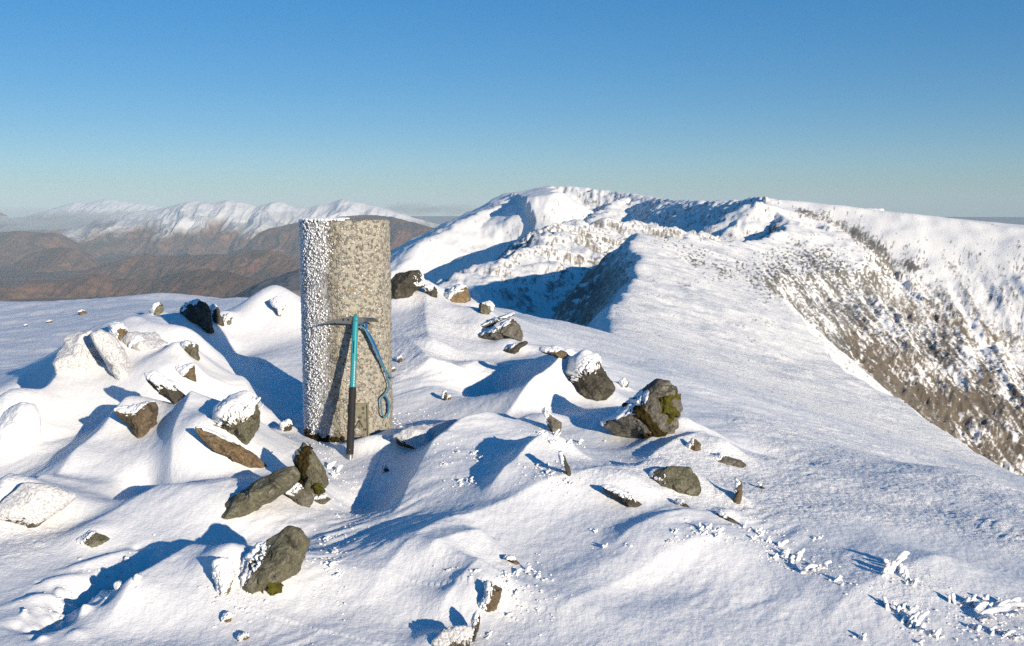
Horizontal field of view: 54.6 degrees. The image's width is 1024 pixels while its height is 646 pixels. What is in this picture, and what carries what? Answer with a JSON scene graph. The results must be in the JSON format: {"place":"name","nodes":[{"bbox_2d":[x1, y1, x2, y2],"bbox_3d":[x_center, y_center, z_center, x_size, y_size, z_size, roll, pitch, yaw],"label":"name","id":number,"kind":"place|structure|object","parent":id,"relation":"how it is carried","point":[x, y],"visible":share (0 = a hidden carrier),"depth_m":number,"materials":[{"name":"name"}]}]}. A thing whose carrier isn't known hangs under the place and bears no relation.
{"place":"outdoors","nodes":[
{"label":"outdoors","id":0,"kind":"place"},
{"bbox_2d":[0,212,24,231],"bbox_3d":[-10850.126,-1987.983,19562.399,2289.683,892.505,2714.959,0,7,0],"label":"hill","id":1,"kind":"structure","parent":0,"point":[8,224],"depth_m":19756.83,"materials":[{"name":"white snow"}]},
{"bbox_2d":[0,231,101,264],"bbox_3d":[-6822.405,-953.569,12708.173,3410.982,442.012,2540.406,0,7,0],"label":"hill","id":2,"kind":"structure","parent":0,"point":[15,246],"depth_m":12669.72,"materials":[{"name":"white snow"}]},
{"bbox_2d":[7,247,99,271],"bbox_3d":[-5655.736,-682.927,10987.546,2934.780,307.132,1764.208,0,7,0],"label":"hill","id":3,"kind":"structure","parent":0,"point":[56,259],"depth_m":10873.86,"materials":[{"name":"white snow"}]},
{"bbox_2d":[18,199,164,233],"bbox_3d":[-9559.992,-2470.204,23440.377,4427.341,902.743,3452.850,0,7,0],"label":"hill","id":4,"kind":"structure","parent":0,"point":[61,219],"depth_m":23220.42,"materials":[{"name":"white snow"}]},
{"bbox_2d":[0,269,261,300],"bbox_3d":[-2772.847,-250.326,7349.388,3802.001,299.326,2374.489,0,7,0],"label":"hill","id":5,"kind":"structure","parent":0,"point":[211,283],"depth_m":7494.94,"materials":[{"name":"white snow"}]},
{"bbox_2d":[73,250,299,280],"bbox_3d":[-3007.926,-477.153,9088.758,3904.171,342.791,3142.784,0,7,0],"label":"hill","id":6,"kind":"structure","parent":0,"point":[261,265],"depth_m":9376.23,"materials":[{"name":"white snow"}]},
{"bbox_2d":[62,199,439,254],"bbox_3d":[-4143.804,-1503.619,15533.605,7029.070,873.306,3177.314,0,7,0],"label":"hill","id":7,"kind":"structure","parent":0,"point":[220,227],"depth_m":15260.83,"materials":[{"name":"white snow"}]},
{"bbox_2d":[241,215,433,260],"bbox_3d":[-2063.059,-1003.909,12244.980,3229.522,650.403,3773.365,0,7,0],"label":"hill","id":8,"kind":"structure","parent":0,"point":[283,240],"depth_m":12506.42,"materials":[{"name":"white snow"}]},
{"bbox_2d":[0,280,1023,645],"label":"snow ground","id":9,"kind":"structure","parent":0,"point":[864,502],"depth_m":3.36,"materials":[{"name":"white snow"}]},
{"bbox_2d":[0,402,40,447],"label":"rock","id":10,"kind":"object","parent":9,"relation":"on","point":[20,424],"visible":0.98,"depth_m":4.11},
{"bbox_2d":[0,482,76,527],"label":"rock","id":11,"kind":"object","parent":9,"relation":"on","point":[30,504],"visible":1,"depth_m":3.15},
{"bbox_2d":[52,330,102,373],"bbox_3d":[-2.075,0.188,4.763,0.244,0.303,0.137,-4,8,-29],"label":"rock","id":12,"kind":"object","parent":9,"relation":"on","point":[77,352],"visible":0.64,"depth_m":4.72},
{"bbox_2d":[77,309,86,314],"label":"rock","id":13,"kind":"object","parent":9,"relation":"on","point":[81,312],"visible":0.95,"depth_m":13.31,"materials":[{"name":"white"}]},
{"bbox_2d":[75,530,109,547],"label":"rock","id":14,"kind":"object","parent":9,"relation":"on","point":[91,538],"visible":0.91,"depth_m":3.02,"materials":[{"name":"white"}]},
{"bbox_2d":[90,329,130,380],"bbox_3d":[-1.893,0.177,4.707,0.196,0.306,0.170,0,7,0],"label":"rock","id":15,"kind":"object","parent":9,"relation":"on","point":[111,351],"visible":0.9,"depth_m":4.64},
{"bbox_2d":[113,580,122,591],"bbox_3d":[-1.044,0.699,2.631,0.026,0.028,0.029,0,7,0],"label":"snow chunk","id":16,"kind":"object","parent":9,"relation":"on","point":[117,585],"visible":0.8,"depth_m":2.62,"materials":[{"name":"white snow"}]},
{"bbox_2d":[113,400,158,438],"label":"rock","id":17,"kind":"object","parent":9,"relation":"on","point":[139,419],"visible":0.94,"depth_m":3.92,"materials":[{"name":"brown stone"}]},
{"bbox_2d":[128,335,144,348],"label":"rock","id":18,"kind":"object","parent":9,"relation":"on","point":[136,339],"visible":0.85,"depth_m":4.86,"materials":[{"name":"white"}]},
{"bbox_2d":[133,573,141,581],"bbox_3d":[-0.986,0.670,2.613,0.022,0.023,0.020,0,7,0],"label":"snow chunk","id":19,"kind":"object","parent":9,"relation":"on","point":[137,577],"visible":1,"depth_m":2.61,"materials":[{"name":"white snow"}]},
{"bbox_2d":[119,331,167,351],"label":"rock","id":20,"kind":"object","parent":9,"relation":"on","point":[153,341],"visible":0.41,"depth_m":4.90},
{"bbox_2d":[109,322,127,339],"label":"rock","id":21,"kind":"object","parent":20,"relation":"on","point":[118,330],"visible":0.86,"depth_m":4.91,"materials":[{"name":"white"}]},
{"bbox_2d":[150,302,163,314],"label":"rock","id":22,"kind":"object","parent":9,"relation":"on","point":[156,308],"visible":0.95,"depth_m":11.81,"materials":[{"name":"white"}]},
{"bbox_2d":[144,370,185,403],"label":"rock","id":23,"kind":"object","parent":9,"relation":"on","point":[161,384],"visible":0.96,"depth_m":4.07,"materials":[{"name":"white"}]},
{"bbox_2d":[175,363,196,381],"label":"rock","id":24,"kind":"object","parent":9,"relation":"on","point":[187,371],"visible":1,"depth_m":4.64,"materials":[{"name":"white"}]},
{"bbox_2d":[180,340,199,360],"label":"rock","id":25,"kind":"object","parent":9,"relation":"on","point":[190,348],"visible":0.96,"depth_m":4.80,"materials":[{"name":"white"}]},
{"bbox_2d":[179,299,213,333],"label":"rock","id":26,"kind":"object","parent":9,"relation":"on","point":[197,311],"visible":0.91,"depth_m":6.13,"materials":[{"name":"black stone"}]},
{"bbox_2d":[210,304,223,325],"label":"rock","id":27,"kind":"object","parent":9,"relation":"on","point":[216,315],"visible":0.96,"depth_m":6.39,"materials":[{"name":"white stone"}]},
{"bbox_2d":[212,557,234,596],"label":"rock","id":28,"kind":"object","parent":9,"relation":"on","point":[223,574],"visible":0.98,"depth_m":2.59,"materials":[{"name":"white"}]},
{"bbox_2d":[220,611,233,622],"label":"rock","id":29,"kind":"object","parent":9,"relation":"on","point":[227,616],"visible":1,"depth_m":2.50,"materials":[{"name":"white"}]},
{"bbox_2d":[223,312,233,324],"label":"rock","id":30,"kind":"object","parent":9,"relation":"on","point":[227,317],"visible":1,"depth_m":6.46,"materials":[{"name":"white"}]},
{"bbox_2d":[194,426,266,467],"bbox_3d":[-1.039,0.474,3.680,0.258,0.204,0.123,0,7,0],"label":"rock","id":31,"kind":"object","parent":9,"relation":"on","point":[224,445],"visible":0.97,"depth_m":3.63,"materials":[{"name":"brown stone"}]},
{"bbox_2d":[212,390,262,444],"bbox_3d":[-1.061,0.387,3.787,0.190,0.243,0.204,0,7,0],"label":"rock","id":32,"kind":"object","parent":9,"relation":"on","point":[237,414],"visible":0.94,"depth_m":3.73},
{"bbox_2d":[237,632,248,640],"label":"rock","id":33,"kind":"object","parent":9,"relation":"on","point":[243,636],"visible":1,"depth_m":2.43,"materials":[{"name":"white"}]},
{"bbox_2d":[221,466,299,519],"bbox_3d":[-0.849,0.578,3.269,0.305,0.190,0.157,-3,7,-22],"label":"rock","id":34,"kind":"object","parent":9,"relation":"on","point":[256,495],"visible":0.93,"depth_m":3.22,"materials":[{"name":"grey stone"}]},
{"bbox_2d":[239,525,309,595],"bbox_3d":[-0.651,0.648,2.683,0.161,0.201,0.205,3,8,26],"label":"rock","id":35,"kind":"object","parent":9,"relation":"on","point":[271,564],"visible":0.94,"depth_m":2.64,"materials":[{"name":"grey stone"}]},
{"bbox_2d":[270,296,285,315],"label":"rock","id":36,"kind":"object","parent":9,"relation":"on","point":[278,303],"visible":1,"depth_m":6.62,"materials":[{"name":"white"}]},
{"bbox_2d":[279,419,292,431],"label":"rock","id":37,"kind":"object","parent":9,"relation":"on","point":[286,425],"visible":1,"depth_m":4.52,"materials":[{"name":"white"}]},
{"bbox_2d":[233,536,340,584],"bbox_3d":[-0.562,0.681,2.824,0.250,0.082,0.510,3,7,21],"label":"rime tuft","id":38,"kind":"object","parent":9,"relation":"on","point":[332,563],"visible":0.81,"depth_m":2.75,"materials":[{"name":"white"}]},
{"bbox_2d":[284,482,313,507],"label":"rock","id":39,"kind":"object","parent":9,"relation":"on","point":[298,493],"visible":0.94,"depth_m":3.37,"materials":[{"name":"white stone"}]},
{"bbox_2d":[292,442,328,495],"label":"rock","id":40,"kind":"object","parent":9,"relation":"on","point":[309,466],"visible":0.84,"depth_m":3.46,"materials":[{"name":"grey stone"}]},
{"bbox_2d":[314,494,330,503],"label":"rock","id":41,"kind":"object","parent":9,"relation":"on","point":[322,499],"visible":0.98,"depth_m":3.44,"materials":[{"name":"white"}]},
{"bbox_2d":[326,461,342,476],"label":"rime tuft","id":42,"kind":"object","parent":9,"relation":"on","point":[331,465],"visible":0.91,"depth_m":3.97,"materials":[{"name":"white"}]},
{"bbox_2d":[298,217,393,442],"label":"trig pillar","id":43,"kind":"structure","parent":9,"relation":"on","point":[345,269],"depth_m":4.37,"materials":[{"name":"concrete"}]},
{"bbox_2d":[321,314,393,459],"bbox_3d":[-0.613,0.277,4.322,0.373,0.631,0.268,-5,8,-36],"label":"ice axe","id":44,"kind":"object","parent":9,"relation":"on","point":[355,320],"visible":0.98,"depth_m":4.25,"materials":[{"name":"teal metal"}]},
{"bbox_2d":[381,464,388,471],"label":"rock","id":45,"kind":"object","parent":9,"relation":"on","point":[384,468],"visible":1,"depth_m":3.96,"materials":[{"name":"white"}]},
{"bbox_2d":[395,355,402,362],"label":"rock","id":46,"kind":"object","parent":9,"relation":"on","point":[399,359],"visible":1,"depth_m":5.62,"materials":[{"name":"white"}]},
{"bbox_2d":[391,270,424,298],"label":"rock","id":47,"kind":"object","parent":9,"relation":"on","point":[408,284],"visible":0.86,"depth_m":6.92,"materials":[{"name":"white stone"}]},
{"bbox_2d":[392,419,456,448],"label":"rock","id":48,"kind":"object","parent":9,"relation":"on","point":[415,437],"visible":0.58,"depth_m":4.19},
{"bbox_2d":[424,284,437,297],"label":"rock","id":49,"kind":"object","parent":9,"relation":"on","point":[431,290],"visible":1,"depth_m":6.99,"materials":[{"name":"white"}]},
{"bbox_2d":[441,390,447,400],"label":"rock","id":50,"kind":"object","parent":9,"relation":"on","point":[444,395],"visible":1,"depth_m":5.06,"materials":[{"name":"white"}]},
{"bbox_2d":[431,625,472,645],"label":"rock","id":51,"kind":"object","parent":9,"relation":"on","point":[459,635],"visible":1,"depth_m":2.42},
{"bbox_2d":[444,284,470,302],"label":"rock","id":52,"kind":"object","parent":9,"relation":"on","point":[458,293],"visible":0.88,"depth_m":7.15,"materials":[{"name":"brown stone"}]},
{"bbox_2d":[444,450,482,464],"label":"rime tuft","id":53,"kind":"object","parent":9,"relation":"on","point":[475,452],"visible":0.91,"depth_m":3.80,"materials":[{"name":"white"}]},
{"bbox_2d":[457,476,473,484],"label":"rime tuft","id":54,"kind":"object","parent":9,"relation":"on","point":[470,479],"visible":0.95,"depth_m":3.50,"materials":[{"name":"white"}]},
{"bbox_2d":[470,610,479,641],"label":"rock","id":55,"kind":"object","parent":9,"relation":"on","point":[475,622],"visible":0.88,"depth_m":2.48,"materials":[{"name":"white"}]},
{"bbox_2d":[478,300,494,314],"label":"rock","id":56,"kind":"object","parent":9,"relation":"on","point":[486,307],"visible":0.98,"depth_m":6.75,"materials":[{"name":"white"}]},
{"bbox_2d":[478,580,501,611],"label":"rock","id":57,"kind":"object","parent":9,"relation":"on","point":[489,601],"visible":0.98,"depth_m":2.59,"materials":[{"name":"brown stone"}]},
{"bbox_2d":[486,612,512,636],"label":"rime tuft","id":58,"kind":"object","parent":9,"relation":"on","point":[489,633],"visible":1,"depth_m":2.58,"materials":[{"name":"white"}]},
{"bbox_2d":[479,318,522,340],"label":"rock","id":59,"kind":"object","parent":9,"relation":"on","point":[509,328],"visible":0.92,"depth_m":6.40,"materials":[{"name":"white stone"}]},
{"bbox_2d":[480,312,514,326],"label":"snow","id":60,"kind":"structure","parent":59,"relation":"on","point":[492,322],"depth_m":6.57,"materials":[{"name":"white snow"}]},
{"bbox_2d":[503,555,519,564],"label":"rock","id":61,"kind":"object","parent":9,"relation":"on","point":[511,558],"visible":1,"depth_m":2.83,"materials":[{"name":"white"}]},
{"bbox_2d":[503,341,527,353],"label":"rock","id":62,"kind":"object","parent":9,"relation":"on","point":[514,348],"visible":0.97,"depth_m":6.19,"materials":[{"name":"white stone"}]},
{"bbox_2d":[20,408,1023,644],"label":"snow crumbs","id":63,"kind":"object","parent":9,"relation":"on","point":[337,515],"visible":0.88,"depth_m":2.83,"materials":[{"name":"white snow"}]},
{"bbox_2d":[505,565,540,594],"bbox_3d":[0.016,0.701,2.729,0.082,0.047,0.176,4,8,29],"label":"rime tuft","id":64,"kind":"object","parent":9,"relation":"on","point":[517,571],"visible":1,"depth_m":2.76,"materials":[{"name":"white"}]},
{"bbox_2d":[542,407,561,432],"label":"rock","id":65,"kind":"object","parent":9,"relation":"on","point":[554,425],"visible":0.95,"depth_m":4.42,"materials":[{"name":"white"}]},
{"bbox_2d":[539,346,568,358],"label":"rock","id":66,"kind":"object","parent":9,"relation":"on","point":[555,352],"visible":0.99,"depth_m":5.29,"materials":[{"name":"white"}]},
{"bbox_2d":[536,463,576,485],"bbox_3d":[0.137,0.526,3.414,0.079,0.051,0.210,-3,8,-27],"label":"rime tuft","id":67,"kind":"object","parent":9,"relation":"on","point":[566,480],"visible":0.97,"depth_m":3.36,"materials":[{"name":"white"}]},
{"bbox_2d":[534,429,583,444],"bbox_3d":[0.201,0.468,3.998,0.219,0.194,0.650,0,7,0],"label":"rime tuft","id":68,"kind":"object","parent":9,"relation":"on","point":[544,432],"visible":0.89,"depth_m":3.73,"materials":[{"name":"white"}]},
{"bbox_2d":[558,451,570,475],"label":"rock","id":69,"kind":"object","parent":9,"relation":"on","point":[563,461],"visible":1,"depth_m":3.39,"materials":[{"name":"white"}]},
{"bbox_2d":[565,349,614,400],"bbox_3d":[0.401,0.294,5.236,0.235,0.309,0.266,-5,8,-36],"label":"rock","id":70,"kind":"object","parent":9,"relation":"on","point":[586,372],"visible":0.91,"depth_m":5.14,"materials":[{"name":"grey stone"}]},
{"bbox_2d":[601,484,641,507],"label":"rock","id":71,"kind":"object","parent":9,"relation":"on","point":[624,497],"visible":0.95,"depth_m":3.28,"materials":[{"name":"white"}]},
{"bbox_2d":[619,377,628,387],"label":"rock","id":72,"kind":"object","parent":9,"relation":"on","point":[623,381],"visible":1,"depth_m":5.96,"materials":[{"name":"white"}]},
{"bbox_2d":[593,528,676,547],"bbox_3d":[0.369,0.655,3.004,0.260,0.045,0.134,1,7,9],"label":"rime tuft","id":73,"kind":"object","parent":9,"relation":"on","point":[606,544],"visible":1,"depth_m":2.96,"materials":[{"name":"white"}]},
{"bbox_2d":[600,378,682,438],"bbox_3d":[0.577,0.396,4.411,0.335,0.302,0.234,4,8,28],"label":"rock","id":74,"kind":"object","parent":9,"relation":"on","point":[654,408],"visible":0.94,"depth_m":4.34,"materials":[{"name":"grey stone"}]},
{"bbox_2d":[649,465,700,495],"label":"rock","id":75,"kind":"object","parent":9,"relation":"on","point":[682,480],"visible":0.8,"depth_m":3.48,"materials":[{"name":"grey stone"}]},
{"bbox_2d":[674,498,689,507],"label":"rock","id":76,"kind":"object","parent":9,"relation":"on","point":[680,501],"visible":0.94,"depth_m":3.35,"materials":[{"name":"white"}]},
{"bbox_2d":[686,438,700,450],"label":"rock","id":77,"kind":"object","parent":9,"relation":"on","point":[694,444],"visible":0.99,"depth_m":4.12,"materials":[{"name":"brown stone"}]},
{"bbox_2d":[695,522,723,539],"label":"rime tuft","id":78,"kind":"object","parent":9,"relation":"on","point":[700,528],"visible":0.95,"depth_m":3.08,"materials":[{"name":"white"}]},
{"bbox_2d":[709,452,745,467],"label":"rock","id":79,"kind":"object","parent":9,"relation":"on","point":[723,458],"visible":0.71,"depth_m":4.11,"materials":[{"name":"white stone"}]},
{"bbox_2d":[716,509,738,523],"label":"rock","id":80,"kind":"object","parent":9,"relation":"on","point":[721,513],"visible":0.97,"depth_m":3.32,"materials":[{"name":"white"}]},
{"bbox_2d":[733,477,742,503],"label":"rock","id":81,"kind":"object","parent":9,"relation":"on","point":[738,485],"visible":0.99,"depth_m":3.52,"materials":[{"name":"brown stone"}]},
{"bbox_2d":[741,522,764,539],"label":"rime tuft","id":82,"kind":"object","parent":9,"relation":"on","point":[759,531],"visible":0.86,"depth_m":3.23,"materials":[{"name":"white"}]},
{"bbox_2d":[766,537,794,563],"bbox_3d":[0.832,0.708,3.076,0.072,0.043,0.188,1,7,6],"label":"rime tuft","id":83,"kind":"object","parent":9,"relation":"on","point":[785,552],"visible":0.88,"depth_m":3.04,"materials":[{"name":"white"}]},
{"bbox_2d":[793,548,831,573],"bbox_3d":[0.868,0.719,2.979,0.111,0.048,0.146,-4,8,-29],"label":"rime tuft","id":84,"kind":"object","parent":9,"relation":"on","point":[811,567],"visible":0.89,"depth_m":2.95,"materials":[{"name":"white"}]},
{"bbox_2d":[834,574,843,585],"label":"rime tuft","id":85,"kind":"object","parent":9,"relation":"on","point":[839,577],"visible":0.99,"depth_m":2.85,"materials":[{"name":"white"}]},
{"bbox_2d":[858,631,866,640],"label":"rime tuft","id":86,"kind":"object","parent":9,"relation":"on","point":[862,636],"visible":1,"depth_m":2.58,"materials":[{"name":"white"}]},
{"bbox_2d":[881,550,911,580],"bbox_3d":[1.141,0.724,2.958,0.093,0.067,0.146,2,7,15],"label":"rime tuft","id":87,"kind":"object","parent":9,"relation":"on","point":[890,567],"visible":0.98,"depth_m":2.94,"materials":[{"name":"white"}]},
{"bbox_2d":[882,596,918,612],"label":"rime tuft","id":88,"kind":"object","parent":9,"relation":"on","point":[895,606],"visible":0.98,"depth_m":2.72,"materials":[{"name":"white"}]},
{"bbox_2d":[904,578,918,584],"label":"rime tuft","id":89,"kind":"object","parent":9,"relation":"on","point":[914,581],"visible":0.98,"depth_m":2.88,"materials":[{"name":"white"}]},
{"bbox_2d":[900,610,929,631],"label":"rime tuft","id":90,"kind":"object","parent":9,"relation":"on","point":[915,619],"visible":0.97,"depth_m":2.64,"materials":[{"name":"white"}]},
{"bbox_2d":[916,628,941,645],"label":"rime tuft","id":91,"kind":"object","parent":9,"relation":"on","point":[936,633],"visible":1,"depth_m":2.59,"materials":[{"name":"white"}]},
{"bbox_2d":[947,593,998,604],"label":"rime tuft","id":92,"kind":"object","parent":9,"relation":"on","point":[966,601],"visible":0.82,"depth_m":2.81,"materials":[{"name":"white"}]},
{"bbox_2d":[966,622,1022,639],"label":"rime tuft","id":93,"kind":"object","parent":9,"relation":"on","point":[993,629],"visible":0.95,"depth_m":2.63,"materials":[{"name":"white"}]},
{"bbox_2d":[970,597,1023,621],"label":"rime tuft","id":94,"kind":"object","parent":9,"relation":"on","point":[988,611],"visible":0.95,"depth_m":2.76,"materials":[{"name":"white"}]},
{"bbox_2d":[0,216,1023,301],"bbox_3d":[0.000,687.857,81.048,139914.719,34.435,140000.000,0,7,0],"label":"valley ground","id":95,"kind":"structure","parent":0,"point":[10,278],"depth_m":10424.62,"materials":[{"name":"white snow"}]},
{"bbox_2d":[0,0,1023,216],"label":"sky","id":96,"kind":"structure","parent":0,"point":[407,107],"materials":[{"name":"blue"}]},
{"bbox_2d":[231,186,1023,475],"bbox_3d":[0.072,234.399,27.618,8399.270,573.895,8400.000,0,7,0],"label":"mountain ridge","id":97,"kind":"structure","parent":0,"point":[906,327],"depth_m":441.33,"materials":[{"name":"white snow"}]}
]}

